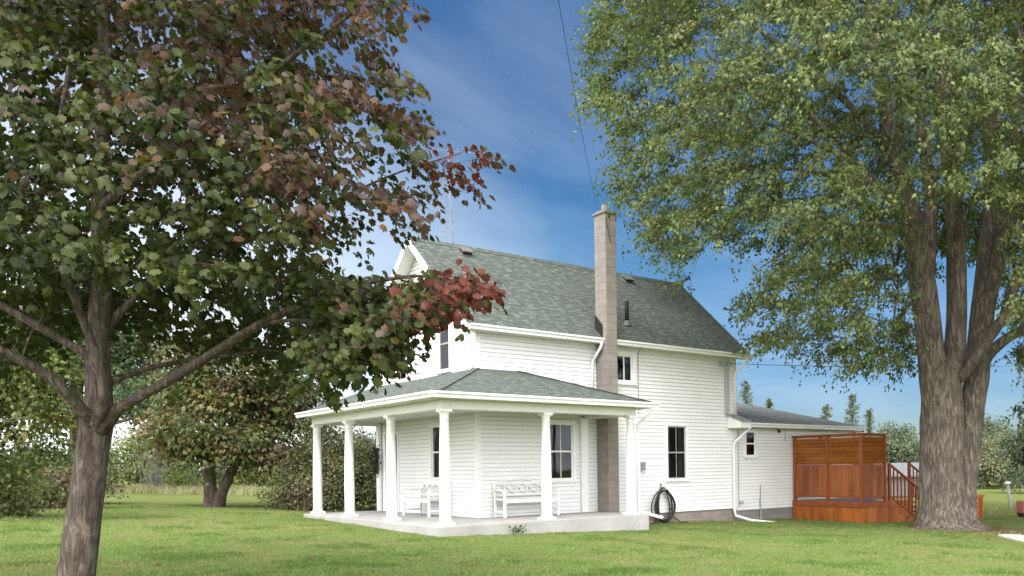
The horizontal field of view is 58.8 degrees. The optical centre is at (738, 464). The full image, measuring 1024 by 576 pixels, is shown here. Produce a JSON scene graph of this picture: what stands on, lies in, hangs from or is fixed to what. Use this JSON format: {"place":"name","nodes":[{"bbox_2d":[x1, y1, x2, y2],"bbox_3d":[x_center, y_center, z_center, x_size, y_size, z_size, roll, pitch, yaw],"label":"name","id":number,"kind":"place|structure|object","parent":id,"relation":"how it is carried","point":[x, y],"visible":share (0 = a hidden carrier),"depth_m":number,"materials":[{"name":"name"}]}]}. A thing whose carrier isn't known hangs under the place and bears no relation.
{"place":"outdoors","nodes":[
{"label":"outdoors","id":0,"kind":"place"},
{"bbox_2d":[105,482,376,497],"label":"tall dry grass","id":1,"kind":"structure","parent":0,"point":[247,490],"depth_m":41.34,"materials":[{"name":"green plant"}]},
{"bbox_2d":[0,473,1023,575],"bbox_3d":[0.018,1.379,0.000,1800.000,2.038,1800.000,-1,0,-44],"label":"ground","id":2,"kind":"structure","parent":0,"point":[992,493],"depth_m":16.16,"materials":[{"name":"green plant"}]},
{"bbox_2d":[0,433,63,517],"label":"shrub","id":3,"kind":"object","parent":2,"relation":"on","point":[9,503],"visible":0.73,"depth_m":21.06,"materials":[{"name":"green plant"}]},
{"bbox_2d":[0,326,121,491],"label":"olive green tree","id":4,"kind":"object","parent":2,"relation":"on","point":[37,397],"visible":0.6,"depth_m":19.39,"materials":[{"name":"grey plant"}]},
{"bbox_2d":[0,442,134,510],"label":"shrub","id":5,"kind":"object","parent":2,"relation":"on","point":[61,493],"visible":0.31,"depth_m":24.98,"materials":[{"name":"green plant"}]},
{"bbox_2d":[10,435,136,503],"bbox_3d":[-21.979,0.055,28.152,3.889,2.691,2.969,-1,0,7],"label":"shrub","id":6,"kind":"object","parent":2,"relation":"on","point":[71,454],"visible":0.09,"depth_m":28.33,"materials":[{"name":"green plant"}]},
{"bbox_2d":[0,273,214,457],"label":"spreading tree","id":7,"kind":"object","parent":2,"relation":"on","point":[124,358],"visible":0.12,"depth_m":39.16,"materials":[{"name":"green plant"}]},
{"bbox_2d":[129,432,174,488],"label":"dead shrub","id":8,"kind":"object","parent":2,"relation":"on","point":[155,481],"visible":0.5,"depth_m":43.91,"materials":[{"name":"plant"}]},
{"bbox_2d":[106,426,203,485],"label":"shrub","id":9,"kind":"object","parent":2,"relation":"on","point":[129,453],"visible":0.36,"depth_m":51.22,"materials":[{"name":"green plant"}]},
{"bbox_2d":[123,450,226,485],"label":"shrub","id":10,"kind":"object","parent":2,"relation":"on","point":[200,471],"visible":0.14,"depth_m":53.79,"materials":[{"name":"green plant"}]},
{"bbox_2d":[157,467,220,488],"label":"shrub","id":11,"kind":"object","parent":2,"relation":"on","point":[187,481],"visible":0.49,"depth_m":46.78,"materials":[{"name":"green plant"}]},
{"bbox_2d":[123,317,355,506],"bbox_3d":[-16.282,-1.721,28.067,5.170,6.443,6.734,-1,0,-87],"label":"maple tree","id":12,"kind":"object","parent":2,"relation":"on","point":[245,437],"visible":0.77,"depth_m":27.18,"materials":[{"name":"green plant"}]},
{"bbox_2d":[0,0,515,575],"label":"maple tree","id":13,"kind":"object","parent":2,"relation":"on","point":[342,332],"visible":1,"depth_m":6.75,"materials":[{"name":"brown plant"}]},
{"bbox_2d":[216,452,307,486],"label":"shrub","id":14,"kind":"object","parent":2,"relation":"on","point":[245,479],"visible":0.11,"depth_m":55.13,"materials":[{"name":"green plant"}]},
{"bbox_2d":[252,425,376,512],"bbox_3d":[-12.756,0.044,27.486,5.480,2.958,3.482,-1,0,-11],"label":"shrub","id":15,"kind":"object","parent":2,"relation":"on","point":[296,491],"visible":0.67,"depth_m":26.95,"materials":[{"name":"green plant"}]},
{"bbox_2d":[267,426,375,484],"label":"shrub","id":16,"kind":"object","parent":2,"relation":"on","point":[358,434],"visible":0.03,"depth_m":49.59,"materials":[{"name":"green plant"}]},
{"bbox_2d":[389,144,507,243],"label":"antenna tower","id":17,"kind":"structure","parent":2,"relation":"on","point":[450,230],"depth_m":32.00,"materials":[{"name":"metal"}]},
{"bbox_2d":[508,525,526,533],"bbox_3d":[-4.720,1.377,18.407,0.494,0.206,0.259,-1,0,-44],"label":"weed","id":18,"kind":"object","parent":2,"relation":"on","point":[519,529],"visible":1,"depth_m":18.39,"materials":[{"name":"green plant"}]},
{"bbox_2d":[109,522,1023,575],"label":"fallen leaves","id":19,"kind":"object","parent":2,"relation":"on","point":[472,565],"visible":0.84,"depth_m":13.38,"materials":[{"name":"brown plant"}]},
{"bbox_2d":[294,205,866,536],"bbox_3d":[-5.253,-2.303,28.086,16.396,8.900,14.744,-1,0,-44],"label":"farmhouse","id":20,"kind":"object","parent":2,"relation":"on","point":[601,395],"visible":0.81,"depth_m":22.48,"materials":[{"name":"white wood"}]},
{"bbox_2d":[370,444,380,477],"bbox_3d":[-10.286,-0.098,24.425,0.317,0.955,0.432,-1,0,-24],"label":"dried swag","id":21,"kind":"object","parent":20,"relation":"hanging from","point":[374,455],"visible":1,"depth_m":24.38,"materials":[{"name":"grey plant"}]},
{"bbox_2d":[395,435,396,470],"bbox_3d":[-9.601,0.236,24.011,0.045,2.097,0.814,-1,0,-44],"label":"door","id":22,"kind":"structure","parent":20,"relation":"in","point":[395,435],"depth_m":23.87,"materials":[{"name":"white wood"}]},
{"bbox_2d":[396,342,407,382],"bbox_3d":[-9.125,-2.952,23.406,0.125,1.471,0.800,-1,0,-44],"label":"window","id":23,"kind":"structure","parent":20,"relation":"in","point":[404,376],"depth_m":23.40,"materials":[{"name":"white paint"}]},
{"bbox_2d":[401,479,438,516],"bbox_3d":[-7.869,0.827,21.703,0.607,0.910,1.570,-1,0,-44],"label":"garden bench","id":24,"kind":"object","parent":20,"relation":"on","point":[420,500],"visible":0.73,"depth_m":21.93,"materials":[{"name":"paint"}]},
{"bbox_2d":[428,422,439,481],"bbox_3d":[-7.643,-0.311,21.891,0.125,1.511,0.910,-1,0,-44],"label":"window","id":25,"kind":"structure","parent":20,"relation":"in","point":[434,428],"depth_m":22.09,"materials":[{"name":"white paint"}]},
{"bbox_2d":[435,323,451,374],"bbox_3d":[-7.357,-3.020,21.555,0.125,1.481,0.820,-1,0,-44],"label":"window","id":26,"kind":"structure","parent":20,"relation":"in","point":[443,339],"depth_m":21.62,"materials":[{"name":"white paint"}]},
{"bbox_2d":[492,478,559,517],"bbox_3d":[-5.140,0.791,20.899,1.520,0.910,0.607,-1,0,-44],"label":"garden bench","id":27,"kind":"object","parent":20,"relation":"on","point":[519,500],"visible":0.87,"depth_m":20.83,"materials":[{"name":"paint"}]},
{"bbox_2d":[550,420,577,482],"bbox_3d":[-4.740,-0.279,22.165,1.190,1.920,0.775,-1,0,-44],"label":"window","id":28,"kind":"structure","parent":20,"relation":"in","point":[562,432],"depth_m":22.61,"materials":[{"name":"white paint"}]},
{"bbox_2d":[617,350,637,385],"bbox_3d":[-3.320,-2.548,23.551,1.020,1.200,0.775,-1,0,-44],"label":"window","id":29,"kind":"structure","parent":20,"relation":"in","point":[626,360],"depth_m":23.50,"materials":[{"name":"white paint"}]},
{"bbox_2d":[651,483,686,523],"bbox_3d":[-2.008,1.096,24.062,1.308,1.142,0.344,-1,0,-44],"label":"garden hose","id":30,"kind":"object","parent":20,"relation":"hanging from","point":[656,506],"visible":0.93,"depth_m":24.03,"materials":[{"name":"black rubber"}]},
{"bbox_2d":[665,424,689,481],"bbox_3d":[-1.993,-0.290,24.791,1.170,1.990,0.775,-1,0,-44],"label":"window","id":31,"kind":"structure","parent":20,"relation":"in","point":[676,443],"depth_m":24.80,"materials":[{"name":"white paint"}]},
{"bbox_2d":[744,429,758,457],"bbox_3d":[0.140,-0.593,26.876,0.920,1.260,0.775,-1,0,-44],"label":"window","id":32,"kind":"structure","parent":20,"relation":"in","point":[751,440],"depth_m":26.72,"materials":[{"name":"white paint"}]},
{"bbox_2d":[816,432,834,464],"bbox_3d":[2.878,-0.533,29.042,0.930,1.091,0.125,-1,0,-44],"label":"window","id":33,"kind":"structure","parent":20,"relation":"in","point":[817,433],"depth_m":29.00,"materials":[{"name":"white paint"}]},
{"bbox_2d":[746,364,1023,366],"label":"service wire","id":34,"kind":"object","parent":20,"relation":"on","point":[825,366],"visible":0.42,"depth_m":28.46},
{"bbox_2d":[737,379,752,404],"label":"spruce tree","id":35,"kind":"object","parent":2,"relation":"on","point":[745,398],"visible":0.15,"depth_m":59.95,"materials":[{"name":"green plant"}]},
{"bbox_2d":[764,398,774,409],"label":"spruce tree","id":36,"kind":"object","parent":2,"relation":"on","point":[769,403],"visible":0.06,"depth_m":63.91,"materials":[{"name":"green plant"}]},
{"bbox_2d":[568,0,1023,530],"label":"silver maple","id":37,"kind":"object","parent":2,"relation":"on","point":[951,420],"visible":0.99,"depth_m":21.70,"materials":[{"name":"green plant"}]},
{"bbox_2d":[818,404,832,419],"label":"spruce tree","id":38,"kind":"object","parent":2,"relation":"on","point":[826,413],"visible":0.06,"depth_m":61.87,"materials":[{"name":"green plant"}]},
{"bbox_2d":[843,392,864,436],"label":"spruce tree","id":39,"kind":"object","parent":2,"relation":"on","point":[850,412],"visible":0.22,"depth_m":57.92,"materials":[{"name":"green plant"}]},
{"bbox_2d":[792,433,918,522],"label":"wooden deck","id":40,"kind":"structure","parent":2,"relation":"on","point":[857,489],"depth_m":26.71,"materials":[{"name":"brown wood"}]},
{"bbox_2d":[863,407,875,436],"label":"spruce tree","id":41,"kind":"object","parent":2,"relation":"on","point":[869,415],"visible":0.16,"depth_m":59.88,"materials":[{"name":"green plant"}]},
{"bbox_2d":[872,418,919,462],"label":"field tree","id":42,"kind":"object","parent":2,"relation":"on","point":[906,450],"visible":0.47,"depth_m":79.00,"materials":[{"name":"green plant"}]},
{"bbox_2d":[876,462,918,497],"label":"storage shed","id":43,"kind":"structure","parent":2,"relation":"on","point":[901,467],"depth_m":52.00,"materials":[{"name":"grey metal"}]},
{"bbox_2d":[977,495,984,518],"bbox_3d":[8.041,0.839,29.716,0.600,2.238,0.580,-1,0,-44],"label":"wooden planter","id":44,"kind":"object","parent":2,"relation":"on","point":[980,505],"visible":0.1,"depth_m":29.57,"materials":[{"name":"orange wood"}]},
{"bbox_2d":[977,430,1016,488],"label":"field tree","id":45,"kind":"object","parent":2,"relation":"on","point":[996,467],"visible":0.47,"depth_m":71.14,"materials":[{"name":"green plant"}]},
{"bbox_2d":[977,413,1018,486],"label":"field tree","id":46,"kind":"object","parent":2,"relation":"on","point":[989,427],"visible":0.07,"depth_m":77.16,"materials":[{"name":"green plant"}]},
{"bbox_2d":[978,426,1022,487],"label":"field tree","id":47,"kind":"object","parent":2,"relation":"on","point":[1010,466],"visible":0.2,"depth_m":73.53,"materials":[{"name":"green plant"}]},
{"bbox_2d":[988,425,1023,493],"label":"field tree","id":48,"kind":"object","parent":2,"relation":"on","point":[1017,455],"visible":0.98,"depth_m":59.92,"materials":[{"name":"green plant"}]},
{"bbox_2d":[1005,481,1011,508],"bbox_3d":[11.241,1.423,35.989,0.307,1.429,0.228,-1,0,19],"label":"field post","id":49,"kind":"object","parent":2,"relation":"on","point":[1007,483],"visible":0.87,"depth_m":35.94,"materials":[{"name":"white concrete"}]},
{"bbox_2d":[1016,500,1023,515],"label":"red cart","id":50,"kind":"object","parent":2,"relation":"on","point":[1020,507],"visible":1,"depth_m":31.09,"materials":[{"name":"paint"}]},
{"bbox_2d":[0,0,1023,471],"label":"sky","id":51,"kind":"structure","parent":0,"point":[496,74],"materials":[{"name":"blue"}]},
{"bbox_2d":[558,0,597,209],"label":"overhead cable","id":52,"kind":"object","parent":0,"point":[574,91],"visible":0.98,"depth_m":17.35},
{"bbox_2d":[983,501,1016,513],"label":"rough grass","id":53,"kind":"structure","parent":0,"point":[995,508],"depth_m":35.47,"materials":[{"name":"green plant"}]},
{"bbox_2d":[998,534,1023,541],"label":"path","id":54,"kind":"structure","parent":0,"point":[1016,537],"depth_m":20.09,"materials":[{"name":"white concrete"}]}
]}

